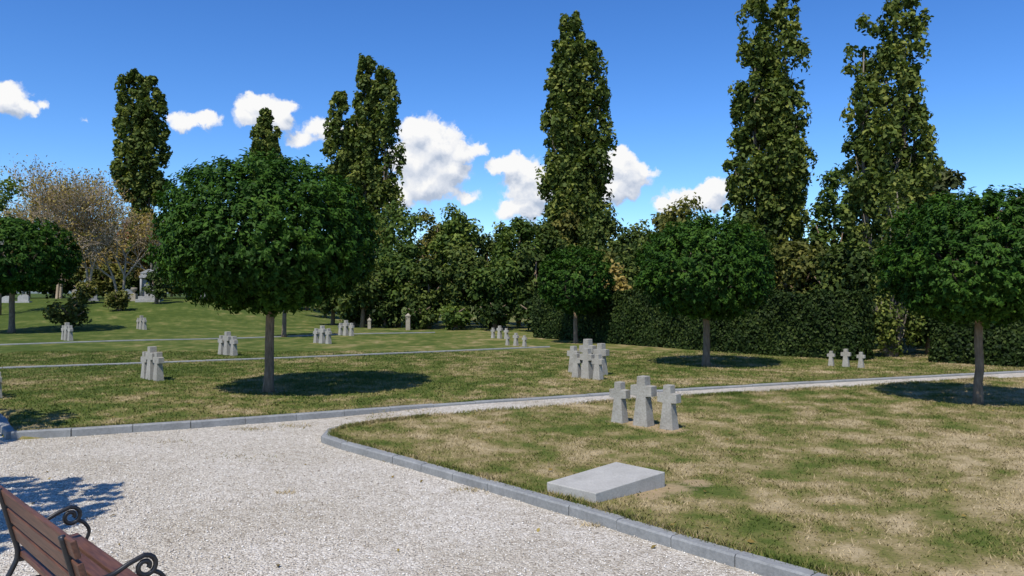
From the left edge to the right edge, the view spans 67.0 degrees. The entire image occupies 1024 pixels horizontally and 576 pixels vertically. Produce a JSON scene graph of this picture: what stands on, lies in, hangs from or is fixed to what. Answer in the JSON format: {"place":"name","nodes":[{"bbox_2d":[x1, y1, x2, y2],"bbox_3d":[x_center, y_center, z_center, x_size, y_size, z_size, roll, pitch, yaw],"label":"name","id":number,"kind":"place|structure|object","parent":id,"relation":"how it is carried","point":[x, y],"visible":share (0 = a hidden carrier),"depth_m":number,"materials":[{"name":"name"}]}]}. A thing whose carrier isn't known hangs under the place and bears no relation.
{"place":"outdoors","nodes":[
{"label":"outdoors","id":0,"kind":"place"},
{"bbox_2d":[2,222,182,293],"bbox_3d":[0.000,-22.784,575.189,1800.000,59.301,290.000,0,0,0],"label":"distant hills","id":1,"kind":"structure","parent":0,"point":[35,292],"depth_m":456.67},
{"bbox_2d":[0,373,1023,575],"bbox_3d":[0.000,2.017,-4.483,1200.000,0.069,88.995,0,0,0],"label":"gravel path","id":2,"kind":"structure","parent":0,"point":[246,566],"depth_m":7.31,"materials":[{"name":"grey gravel"}]},
{"bbox_2d":[0,485,165,575],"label":"park bench","id":3,"kind":"object","parent":2,"relation":"on","point":[48,548],"visible":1,"depth_m":4.50,"materials":[{"name":"brown wood"}]},
{"bbox_2d":[132,422,601,527],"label":"gravel weeds","id":4,"kind":"object","parent":2,"relation":"on","point":[587,525],"visible":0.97,"depth_m":8.29,"materials":[{"name":"green plant"}]},
{"bbox_2d":[19,375,1023,573],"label":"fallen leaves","id":5,"kind":"object","parent":2,"relation":"on","point":[749,540],"visible":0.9,"depth_m":9.00,"materials":[{"name":"brown plant"}]},
{"bbox_2d":[321,414,829,575],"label":"path kerb","id":6,"kind":"structure","parent":2,"relation":"on","point":[749,562],"depth_m":6.98,"materials":[{"name":"concrete"}]},
{"bbox_2d":[366,375,999,417],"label":"gravel weeds","id":7,"kind":"object","parent":2,"relation":"on","point":[576,398],"visible":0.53,"depth_m":13.56,"materials":[{"name":"green plant"}]},
{"bbox_2d":[0,294,1023,439],"bbox_3d":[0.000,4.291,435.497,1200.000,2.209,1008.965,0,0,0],"label":"ground","id":8,"kind":"structure","parent":0,"point":[174,317],"depth_m":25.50,"materials":[{"name":"green plant"}]},
{"bbox_2d":[0,176,27,314],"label":"broadleaf tree","id":9,"kind":"object","parent":8,"relation":"on","point":[5,197],"visible":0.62,"depth_m":49.90,"materials":[{"name":"green plant"}]},
{"bbox_2d":[15,294,31,302],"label":"headstone","id":10,"kind":"object","parent":8,"relation":"on","point":[23,298],"visible":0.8,"depth_m":56.91,"materials":[{"name":"white stone"}]},
{"bbox_2d":[0,214,84,332],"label":"globe maple tree","id":11,"kind":"object","parent":8,"relation":"on","point":[30,273],"visible":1,"depth_m":39.19,"materials":[{"name":"green plant"}]},
{"bbox_2d":[0,192,94,295],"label":"autumn tree","id":12,"kind":"object","parent":8,"relation":"on","point":[22,211],"visible":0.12,"depth_m":62.48,"materials":[{"name":"brown plant"}]},
{"bbox_2d":[32,273,79,297],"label":"broadleaf tree","id":13,"kind":"object","parent":8,"relation":"on","point":[68,287],"visible":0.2,"depth_m":69.69,"materials":[{"name":"green plant"}]},
{"bbox_2d":[41,295,91,329],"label":"shrub","id":14,"kind":"object","parent":8,"relation":"on","point":[73,311],"visible":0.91,"depth_m":42.28,"materials":[{"name":"green plant"}]},
{"bbox_2d":[0,153,139,298],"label":"autumn tree","id":15,"kind":"object","parent":8,"relation":"on","point":[59,294],"visible":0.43,"depth_m":60.37,"materials":[{"name":"brown plant"}]},
{"bbox_2d":[67,325,72,340],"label":"cross","id":16,"kind":"object","parent":8,"relation":"on","point":[70,333],"visible":0.82,"depth_m":32.83,"materials":[{"name":"stone"}]},
{"bbox_2d":[4,167,147,284],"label":"autumn tree","id":17,"kind":"object","parent":8,"relation":"on","point":[58,200],"visible":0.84,"depth_m":58.03,"materials":[{"name":"brown plant"}]},
{"bbox_2d":[70,251,90,291],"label":"broadleaf tree","id":18,"kind":"object","parent":8,"relation":"on","point":[80,277],"visible":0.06,"depth_m":74.65,"materials":[{"name":"green plant"}]},
{"bbox_2d":[69,280,101,303],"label":"shrub","id":19,"kind":"object","parent":8,"relation":"on","point":[85,291],"visible":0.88,"depth_m":55.62,"materials":[{"name":"green plant"}]},
{"bbox_2d":[82,263,130,297],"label":"bush","id":20,"kind":"object","parent":8,"relation":"on","point":[102,281],"visible":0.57,"depth_m":69.99,"materials":[{"name":"green plant"}]},
{"bbox_2d":[82,241,132,291],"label":"broadleaf tree","id":21,"kind":"object","parent":8,"relation":"on","point":[128,266],"visible":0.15,"depth_m":74.76,"materials":[{"name":"brown plant"}]},
{"bbox_2d":[58,203,159,291],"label":"autumn tree","id":22,"kind":"object","parent":8,"relation":"on","point":[96,240],"visible":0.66,"depth_m":59.84,"materials":[{"name":"brown plant"}]},
{"bbox_2d":[102,288,132,311],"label":"shrub","id":23,"kind":"object","parent":8,"relation":"on","point":[119,299],"visible":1,"depth_m":51.69,"materials":[{"name":"green plant"}]},
{"bbox_2d":[107,68,172,272],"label":"poplar tree","id":24,"kind":"object","parent":8,"relation":"on","point":[142,130],"visible":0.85,"depth_m":69.57,"materials":[{"name":"green plant"}]},
{"bbox_2d":[97,208,182,270],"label":"autumn tree","id":25,"kind":"object","parent":8,"relation":"on","point":[137,244],"visible":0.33,"depth_m":61.47,"materials":[{"name":"brown plant"}]},
{"bbox_2d":[128,213,157,281],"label":"broadleaf tree","id":26,"kind":"object","parent":8,"relation":"on","point":[146,265],"visible":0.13,"depth_m":67.32,"materials":[{"name":"brown plant"}]},
{"bbox_2d":[140,351,146,378],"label":"cross","id":27,"kind":"object","parent":8,"relation":"on","point":[144,366],"visible":0.45,"depth_m":18.27,"materials":[{"name":"stone"}]},
{"bbox_2d":[122,266,166,295],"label":"broadleaf tree","id":28,"kind":"object","parent":8,"relation":"on","point":[132,281],"visible":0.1,"depth_m":68.74,"materials":[{"name":"green plant"}]},
{"bbox_2d":[135,269,162,301],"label":"stone monument","id":29,"kind":"object","parent":8,"relation":"on","point":[143,297],"visible":0.58,"depth_m":57.53,"materials":[{"name":"grey stone"}]},
{"bbox_2d":[145,346,156,379],"bbox_3d":[-8.420,1.788,18.087,0.387,0.838,0.210,0,-1,43],"label":"cross","id":30,"kind":"object","parent":8,"relation":"on","point":[150,353],"visible":0.66,"depth_m":18.00,"materials":[{"name":"stone"}]},
{"bbox_2d":[142,270,170,303],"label":"shrub","id":31,"kind":"object","parent":8,"relation":"on","point":[157,292],"visible":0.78,"depth_m":55.91,"materials":[{"name":"green plant"}]},
{"bbox_2d":[153,352,163,380],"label":"cross","id":32,"kind":"object","parent":8,"relation":"on","point":[158,362],"visible":0.84,"depth_m":17.77,"materials":[{"name":"stone"}]},
{"bbox_2d":[0,332,434,344],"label":"path kerb","id":33,"kind":"structure","parent":8,"relation":"on","point":[194,339],"depth_m":33.37,"materials":[{"name":"stone"}]},
{"bbox_2d":[218,335,223,354],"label":"cross","id":34,"kind":"object","parent":8,"relation":"on","point":[221,345],"visible":0.7,"depth_m":25.51,"materials":[{"name":"stone"}]},
{"bbox_2d":[223,332,230,354],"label":"cross","id":35,"kind":"object","parent":8,"relation":"on","point":[226,340],"visible":0.8,"depth_m":25.21,"materials":[{"name":"stone"}]},
{"bbox_2d":[230,336,237,355],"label":"cross","id":36,"kind":"object","parent":8,"relation":"on","point":[233,343],"visible":0.83,"depth_m":24.93,"materials":[{"name":"stone"}]},
{"bbox_2d":[140,146,382,392],"bbox_3d":[-4.967,-0.280,15.769,4.674,4.966,4.624,0,0,0],"label":"globe maple tree","id":37,"kind":"object","parent":8,"relation":"on","point":[303,258],"visible":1,"depth_m":14.46,"materials":[{"name":"green plant"}]},
{"bbox_2d":[249,107,283,229],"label":"poplar tree","id":38,"kind":"object","parent":8,"relation":"on","point":[264,138],"visible":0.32,"depth_m":84.61,"materials":[{"name":"green plant"}]},
{"bbox_2d":[0,346,549,368],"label":"path kerb","id":39,"kind":"structure","parent":8,"relation":"on","point":[274,357],"depth_m":23.79,"materials":[{"name":"concrete"}]},
{"bbox_2d":[281,310,286,336],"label":"globe maple tree","id":40,"kind":"object","parent":8,"relation":"on","point":[283,333],"depth_m":35.91,"materials":[{"name":"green plant"}]},
{"bbox_2d":[318,326,325,343],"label":"cross","id":41,"kind":"object","parent":8,"relation":"on","point":[321,331],"visible":0.8,"depth_m":31.32,"materials":[{"name":"stone"}]},
{"bbox_2d":[325,328,331,343],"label":"cross","id":42,"kind":"object","parent":8,"relation":"on","point":[328,332],"visible":0.89,"depth_m":31.02,"materials":[{"name":"stone"}]},
{"bbox_2d":[310,293,347,324],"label":"broadleaf tree","id":43,"kind":"object","parent":8,"relation":"on","point":[325,308],"visible":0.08,"depth_m":48.92,"materials":[{"name":"green plant"}]},
{"bbox_2d":[343,320,348,335],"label":"cross","id":44,"kind":"object","parent":8,"relation":"on","point":[345,329],"visible":0.89,"depth_m":36.72,"materials":[{"name":"stone"}]},
{"bbox_2d":[333,305,368,325],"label":"shrub","id":45,"kind":"object","parent":8,"relation":"on","point":[352,319],"visible":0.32,"depth_m":47.50,"materials":[{"name":"green plant"}]},
{"bbox_2d":[333,258,388,327],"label":"broadleaf tree","id":46,"kind":"object","parent":8,"relation":"on","point":[365,298],"visible":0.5,"depth_m":45.40,"materials":[{"name":"green plant"}]},
{"bbox_2d":[319,53,406,249],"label":"poplar tree","id":47,"kind":"object","parent":8,"relation":"on","point":[357,160],"visible":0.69,"depth_m":59.65,"materials":[{"name":"green plant"}]},
{"bbox_2d":[364,299,401,327],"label":"shrub","id":48,"kind":"object","parent":8,"relation":"on","point":[390,312],"visible":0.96,"depth_m":45.58,"materials":[{"name":"green plant"}]},
{"bbox_2d":[373,237,417,326],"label":"broadleaf tree","id":49,"kind":"object","parent":8,"relation":"on","point":[395,264],"visible":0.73,"depth_m":46.12,"materials":[{"name":"green plant"}]},
{"bbox_2d":[371,200,425,324],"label":"broadleaf tree","id":50,"kind":"object","parent":8,"relation":"on","point":[402,220],"visible":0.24,"depth_m":49.27,"materials":[{"name":"green plant"}]},
{"bbox_2d":[395,303,441,329],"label":"shrub","id":51,"kind":"object","parent":8,"relation":"on","point":[422,318],"visible":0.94,"depth_m":43.57,"materials":[{"name":"green plant"}]},
{"bbox_2d":[394,254,457,327],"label":"broadleaf tree","id":52,"kind":"object","parent":8,"relation":"on","point":[429,280],"visible":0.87,"depth_m":44.80,"materials":[{"name":"green plant"}]},
{"bbox_2d":[416,207,449,322],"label":"broadleaf tree","id":53,"kind":"object","parent":8,"relation":"on","point":[431,233],"visible":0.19,"depth_m":52.77,"materials":[{"name":"green plant"}]},
{"bbox_2d":[433,302,474,329],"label":"shrub","id":54,"kind":"object","parent":8,"relation":"on","point":[453,317],"visible":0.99,"depth_m":43.01,"materials":[{"name":"green plant"}]},
{"bbox_2d":[425,203,483,302],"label":"broadleaf tree","id":55,"kind":"object","parent":8,"relation":"on","point":[458,228],"visible":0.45,"depth_m":48.53,"materials":[{"name":"green plant"}]},
{"bbox_2d":[437,241,489,327],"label":"broadleaf tree","id":56,"kind":"object","parent":8,"relation":"on","point":[465,261],"visible":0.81,"depth_m":44.48,"materials":[{"name":"green plant"}]},
{"bbox_2d":[462,221,516,314],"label":"broadleaf tree","id":57,"kind":"object","parent":8,"relation":"on","point":[485,247],"visible":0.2,"depth_m":50.10,"materials":[{"name":"green plant"}]},
{"bbox_2d":[470,301,514,329],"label":"shrub","id":58,"kind":"object","parent":8,"relation":"on","point":[494,315],"visible":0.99,"depth_m":42.08,"materials":[{"name":"green plant"}]},
{"bbox_2d":[464,252,529,327],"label":"broadleaf tree","id":59,"kind":"object","parent":8,"relation":"on","point":[499,282],"visible":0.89,"depth_m":43.56,"materials":[{"name":"green plant"}]},
{"bbox_2d":[0,370,1023,439],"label":"path kerb","id":60,"kind":"structure","parent":8,"relation":"on","point":[8,432],"depth_m":12.59,"materials":[{"name":"concrete"}]},
{"bbox_2d":[489,216,548,325],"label":"broadleaf tree","id":61,"kind":"object","parent":8,"relation":"on","point":[521,229],"visible":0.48,"depth_m":47.70,"materials":[{"name":"green plant"}]},
{"bbox_2d":[511,295,536,330],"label":"shrub","id":62,"kind":"object","parent":8,"relation":"on","point":[522,311],"visible":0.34,"depth_m":40.88,"materials":[{"name":"green plant"}]},
{"bbox_2d":[509,241,553,304],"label":"broadleaf tree","id":63,"kind":"object","parent":8,"relation":"on","point":[530,286],"visible":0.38,"depth_m":43.88,"materials":[{"name":"green plant"}]},
{"bbox_2d":[518,219,572,279],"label":"broadleaf tree","id":64,"kind":"object","parent":8,"relation":"on","point":[550,241],"visible":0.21,"depth_m":48.88,"materials":[{"name":"green plant"}]},
{"bbox_2d":[551,209,583,255],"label":"broadleaf tree","id":65,"kind":"object","parent":8,"relation":"on","point":[567,223],"visible":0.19,"depth_m":50.40,"materials":[{"name":"green plant"}]},
{"bbox_2d":[567,346,579,371],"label":"cross","id":66,"kind":"object","parent":8,"relation":"on","point":[572,350],"visible":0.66,"depth_m":19.70,"materials":[{"name":"stone"}]},
{"bbox_2d":[534,10,617,258],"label":"poplar tree","id":67,"kind":"object","parent":8,"relation":"on","point":[578,170],"visible":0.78,"depth_m":51.32,"materials":[{"name":"green plant"}]},
{"bbox_2d":[570,353,582,377],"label":"cross","id":68,"kind":"object","parent":8,"relation":"on","point":[576,368],"visible":0.85,"depth_m":18.46,"materials":[{"name":"stone"}]},
{"bbox_2d":[537,243,617,342],"bbox_3d":[2.675,0.259,31.568,3.346,4.161,3.347,0,0,0],"label":"globe maple tree","id":69,"kind":"object","parent":8,"relation":"on","point":[588,293],"visible":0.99,"depth_m":30.89,"materials":[{"name":"green plant"}]},
{"bbox_2d":[579,348,594,378],"bbox_3d":[1.780,1.812,18.287,0.357,0.772,0.193,0,-1,43],"label":"cross","id":70,"kind":"object","parent":8,"relation":"on","point":[586,356],"visible":0.85,"depth_m":18.22,"materials":[{"name":"stone"}]},
{"bbox_2d":[579,339,596,371],"bbox_3d":[1.905,1.747,19.425,0.430,0.930,0.232,0,-1,43],"label":"cross","id":71,"kind":"object","parent":8,"relation":"on","point":[587,343],"visible":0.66,"depth_m":19.37,"materials":[{"name":"stone"}]},
{"bbox_2d":[591,354,604,379],"bbox_3d":[2.012,1.869,18.066,0.301,0.650,0.163,0,-1,43],"label":"cross","id":72,"kind":"object","parent":8,"relation":"on","point":[597,361],"visible":0.82,"depth_m":18.01,"materials":[{"name":"stone"}]},
{"bbox_2d":[575,205,624,257],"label":"broadleaf tree","id":73,"kind":"object","parent":8,"relation":"on","point":[600,234],"visible":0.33,"depth_m":47.53,"materials":[{"name":"green plant"}]},
{"bbox_2d":[593,343,609,374],"bbox_3d":[2.210,1.792,19.136,0.390,0.843,0.211,0,-1,43],"label":"cross","id":74,"kind":"object","parent":8,"relation":"on","point":[602,350],"visible":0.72,"depth_m":19.06,"materials":[{"name":"stone"}]},
{"bbox_2d":[579,246,627,282],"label":"broadleaf tree","id":75,"kind":"object","parent":8,"relation":"on","point":[611,255],"visible":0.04,"depth_m":41.58,"materials":[{"name":"green plant"}]},
{"bbox_2d":[604,259,630,290],"bbox_3d":[4.911,0.531,37.082,1.904,3.878,1.876,0,0,16],"label":"shrub","id":76,"kind":"object","parent":8,"relation":"on","point":[622,283],"visible":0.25,"depth_m":36.59,"materials":[{"name":"yellow plant"}]},
{"bbox_2d":[602,219,659,255],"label":"broadleaf tree","id":77,"kind":"object","parent":8,"relation":"on","point":[629,236],"visible":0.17,"depth_m":45.08,"materials":[{"name":"green plant"}]},
{"bbox_2d":[610,232,656,295],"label":"broadleaf tree","id":78,"kind":"object","parent":8,"relation":"on","point":[630,271],"visible":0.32,"depth_m":39.32,"materials":[{"name":"green plant"}]},
{"bbox_2d":[651,209,692,261],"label":"broadleaf tree","id":79,"kind":"object","parent":8,"relation":"on","point":[657,219],"visible":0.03,"depth_m":46.84,"materials":[{"name":"green plant"}]},
{"bbox_2d":[647,192,714,286],"bbox_3d":[8.523,-1.166,39.051,3.829,7.359,4.286,0,0,0],"label":"broadleaf tree","id":80,"kind":"object","parent":8,"relation":"on","point":[683,211],"visible":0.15,"depth_m":38.34,"materials":[{"name":"green plant"}]},
{"bbox_2d":[530,288,876,360],"bbox_3d":[5.853,1.164,29.523,1.812,2.356,16.055,0,-1,-36],"label":"clipped hedge","id":81,"kind":"object","parent":8,"relation":"on","point":[820,323],"visible":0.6,"depth_m":25.72,"materials":[{"name":"green plant"}]},
{"bbox_2d":[632,212,775,365],"bbox_3d":[5.386,0.092,21.509,4.049,4.318,4.089,0,0,0],"label":"globe maple tree","id":82,"kind":"object","parent":8,"relation":"on","point":[688,290],"visible":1,"depth_m":20.45,"materials":[{"name":"green plant"}]},
{"bbox_2d":[701,208,776,284],"bbox_3d":[10.769,-0.657,37.151,4.006,6.326,4.024,0,-1,34],"label":"broadleaf tree","id":83,"kind":"object","parent":8,"relation":"on","point":[744,215],"visible":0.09,"depth_m":36.52,"materials":[{"name":"green plant"}]},
{"bbox_2d":[720,0,818,289],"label":"poplar tree","id":84,"kind":"object","parent":8,"relation":"on","point":[770,144],"visible":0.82,"depth_m":39.44,"materials":[{"name":"green plant"}]},
{"bbox_2d":[755,236,828,293],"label":"broadleaf tree","id":85,"kind":"object","parent":8,"relation":"on","point":[792,260],"visible":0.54,"depth_m":34.27,"materials":[{"name":"green plant"}]},
{"bbox_2d":[787,251,846,291],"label":"broadleaf tree","id":86,"kind":"object","parent":8,"relation":"on","point":[808,284],"depth_m":34.02,"materials":[{"name":"green plant"}]},
{"bbox_2d":[803,163,857,249],"bbox_3d":[15.445,-1.743,37.052,3.140,8.444,2.788,0,0,0],"label":"broadleaf tree","id":87,"kind":"object","parent":8,"relation":"on","point":[828,207],"visible":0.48,"depth_m":36.73,"materials":[{"name":"green plant"}]},
{"bbox_2d":[827,351,834,365],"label":"cross","id":88,"kind":"object","parent":8,"relation":"on","point":[830,355],"visible":0.9,"depth_m":21.43,"materials":[{"name":"stone"}]},
{"bbox_2d":[802,239,864,291],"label":"broadleaf tree","id":89,"kind":"object","parent":8,"relation":"on","point":[835,257],"visible":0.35,"depth_m":32.20,"materials":[{"name":"green plant"}]},
{"bbox_2d":[841,349,850,366],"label":"cross","id":90,"kind":"object","parent":8,"relation":"on","point":[845,354],"visible":0.81,"depth_m":21.14,"materials":[{"name":"stone"}]},
{"bbox_2d":[856,352,865,367],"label":"cross","id":91,"kind":"object","parent":8,"relation":"on","point":[860,356],"visible":0.86,"depth_m":20.87,"materials":[{"name":"stone"}]},
{"bbox_2d":[834,242,915,335],"bbox_3d":[13.547,0.222,27.905,3.417,4.389,3.317,0,0,0],"label":"broadleaf tree","id":92,"kind":"object","parent":8,"relation":"on","point":[861,269],"visible":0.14,"depth_m":27.87,"materials":[{"name":"green plant"}]},
{"bbox_2d":[839,0,948,255],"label":"poplar tree","id":93,"kind":"object","parent":8,"relation":"on","point":[876,167],"visible":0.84,"depth_m":29.68,"materials":[{"name":"green plant"}]},
{"bbox_2d":[869,169,928,356],"bbox_3d":[12.369,-0.733,24.777,2.460,6.294,1.723,0,-1,-45],"label":"tree","id":94,"kind":"object","parent":8,"relation":"on","point":[890,324],"visible":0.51,"depth_m":24.49,"materials":[{"name":"green plant"}]},
{"bbox_2d":[903,281,930,354],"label":"broadleaf tree","id":95,"kind":"object","parent":8,"relation":"on","point":[926,339],"visible":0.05,"depth_m":25.28,"materials":[{"name":"green plant"}]},
{"bbox_2d":[916,162,966,198],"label":"broadleaf tree","id":96,"kind":"object","parent":8,"relation":"on","point":[954,180],"visible":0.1,"depth_m":34.15,"materials":[{"name":"green plant"}]},
{"bbox_2d":[927,317,1023,366],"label":"clipped hedge","id":97,"kind":"object","parent":8,"relation":"on","point":[1002,346],"visible":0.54,"depth_m":21.87,"materials":[{"name":"green plant"}]},
{"bbox_2d":[0,0,1023,257],"label":"sky","id":98,"kind":"structure","parent":0,"point":[470,76],"materials":[{"name":"blue"}]},
{"bbox_2d":[14,368,1023,575],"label":"lawn","id":99,"kind":"structure","parent":0,"point":[935,512],"depth_m":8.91,"materials":[{"name":"green plant"}]},
{"bbox_2d":[547,462,664,502],"bbox_3d":[0.969,1.988,7.920,1.082,0.184,0.624,0,-1,-39],"label":"stone","id":100,"kind":"object","parent":99,"relation":"on","point":[609,481],"visible":0.78,"depth_m":7.80,"materials":[{"name":"grey stone"}]},
{"bbox_2d":[609,381,629,423],"bbox_3d":[1.681,1.804,12.059,0.315,0.681,0.170,0,-1,44],"label":"cross","id":101,"kind":"object","parent":99,"relation":"on","point":[619,393],"visible":0.81,"depth_m":12.00,"materials":[{"name":"stone"}]},
{"bbox_2d":[630,375,656,426],"bbox_3d":[2.000,1.749,11.757,0.380,0.822,0.205,0,-1,44],"label":"cross","id":102,"kind":"object","parent":99,"relation":"on","point":[643,390],"visible":0.86,"depth_m":11.69,"materials":[{"name":"stone"}]},
{"bbox_2d":[657,384,680,430],"bbox_3d":[2.326,1.791,11.447,0.330,0.714,0.178,0,-1,43],"label":"cross","id":103,"kind":"object","parent":99,"relation":"on","point":[668,397],"visible":0.88,"depth_m":11.39,"materials":[{"name":"stone"}]},
{"bbox_2d":[870,184,1023,403],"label":"globe maple tree","id":104,"kind":"object","parent":99,"relation":"on","point":[945,287],"visible":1,"depth_m":13.44,"materials":[{"name":"green plant"}]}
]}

